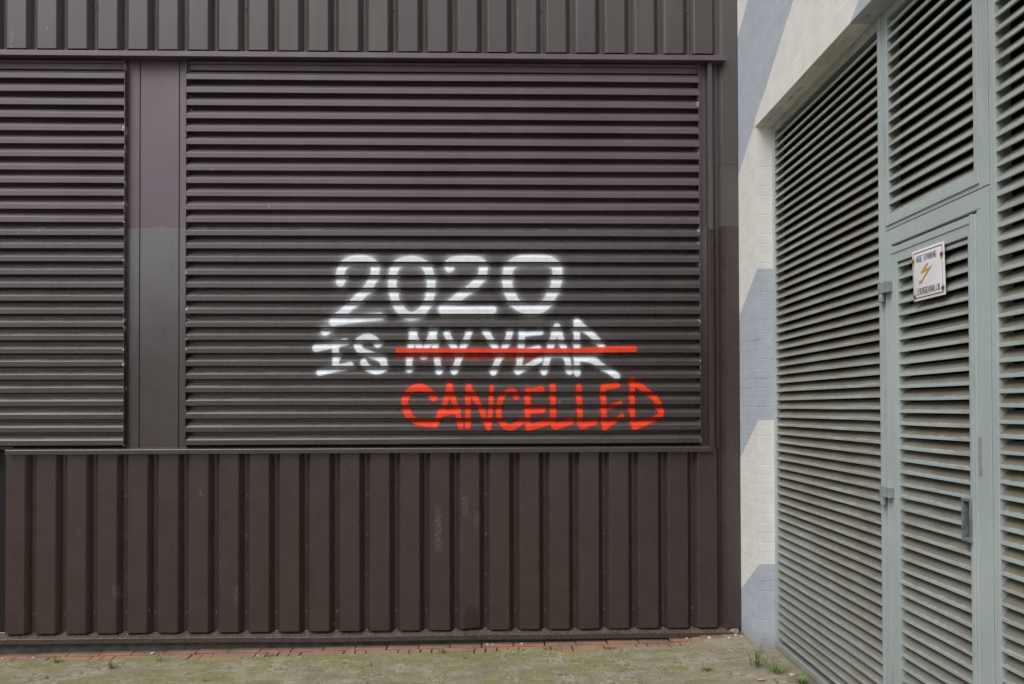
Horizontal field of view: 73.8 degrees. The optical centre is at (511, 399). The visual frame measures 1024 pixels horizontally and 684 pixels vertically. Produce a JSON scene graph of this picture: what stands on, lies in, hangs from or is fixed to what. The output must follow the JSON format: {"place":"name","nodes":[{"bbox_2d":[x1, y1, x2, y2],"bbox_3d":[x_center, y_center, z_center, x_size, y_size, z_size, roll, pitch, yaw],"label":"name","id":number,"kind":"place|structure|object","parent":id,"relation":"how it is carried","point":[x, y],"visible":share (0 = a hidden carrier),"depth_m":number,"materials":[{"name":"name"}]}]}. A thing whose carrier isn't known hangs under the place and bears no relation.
{"place":"outdoors","nodes":[
{"label":"outdoors","id":0,"kind":"place"},
{"bbox_2d":[0,630,814,683],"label":"ground","id":1,"kind":"structure","parent":0,"point":[654,664],"depth_m":4.22,"materials":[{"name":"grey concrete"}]},
{"bbox_2d":[49,653,61,662],"bbox_3d":[-2.959,1.680,4.422,0.105,0.062,0.119,0,-1,-39],"label":"grass tuft","id":2,"kind":"object","parent":1,"relation":"on","point":[55,661],"visible":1,"depth_m":4.43,"materials":[{"name":"green plant"}]},
{"bbox_2d":[103,657,117,668],"bbox_3d":[-2.522,1.665,4.304,0.118,0.070,0.139,0,-1,-1],"label":"grass tuft","id":3,"kind":"object","parent":1,"relation":"on","point":[110,665],"visible":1,"depth_m":4.31,"materials":[{"name":"green plant"}]},
{"bbox_2d":[0,0,740,653],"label":"metal clad building","id":4,"kind":"structure","parent":1,"relation":"on","point":[364,322],"depth_m":4.70,"materials":[{"name":"paint"}]},
{"bbox_2d":[0,633,744,666],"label":"paving strip","id":5,"kind":"object","parent":1,"relation":"on","point":[563,646],"visible":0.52,"depth_m":4.57,"materials":[{"name":"red brick"}]},
{"bbox_2d":[6,638,796,683],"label":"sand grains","id":6,"kind":"object","parent":1,"relation":"on","point":[482,668],"visible":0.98,"depth_m":4.22},
{"bbox_2d":[192,642,679,655],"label":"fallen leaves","id":7,"kind":"object","parent":1,"relation":"on","point":[496,648],"visible":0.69,"depth_m":4.58,"materials":[{"name":"brown plant"}]},
{"bbox_2d":[701,664,713,670],"bbox_3d":[1.180,1.613,4.108,0.117,0.043,0.088,0,-1,-19],"label":"grass tuft","id":8,"kind":"object","parent":1,"relation":"on","point":[707,669],"visible":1,"depth_m":4.11,"materials":[{"name":"green plant"}]},
{"bbox_2d":[738,639,770,667],"bbox_3d":[1.488,1.511,4.148,0.287,0.203,0.326,0,-1,-1],"label":"grass tuft","id":9,"kind":"object","parent":1,"relation":"on","point":[757,657],"visible":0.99,"depth_m":4.09,"materials":[{"name":"green plant"}]},
{"bbox_2d":[758,659,789,674],"bbox_3d":[1.559,1.561,4.014,0.188,0.096,0.180,0,-1,-26],"label":"grass tuft","id":10,"kind":"object","parent":1,"relation":"on","point":[776,669],"visible":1,"depth_m":4.00,"materials":[{"name":"green plant"}]},
{"bbox_2d":[785,666,813,683],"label":"grass tuft","id":11,"kind":"object","parent":1,"relation":"on","point":[802,680],"visible":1,"depth_m":3.85,"materials":[{"name":"green plant"}]},
{"bbox_2d":[737,0,1023,683],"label":"brick building","id":12,"kind":"structure","parent":1,"relation":"on","point":[882,461],"depth_m":3.15,"materials":[{"name":"grey paint"}]},
{"bbox_2d":[878,209,984,683],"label":"door","id":13,"kind":"structure","parent":12,"relation":"in","point":[936,492],"depth_m":2.78,"materials":[{"name":"grey paint"}]},
{"bbox_2d":[912,241,945,301],"bbox_3d":[1.708,-0.521,2.798,0.014,0.215,0.214,0,-1,-1],"label":"warning sign","id":14,"kind":"object","parent":13,"relation":"attached to","point":[928,265],"visible":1,"depth_m":2.78,"materials":[{"name":"white metal"}]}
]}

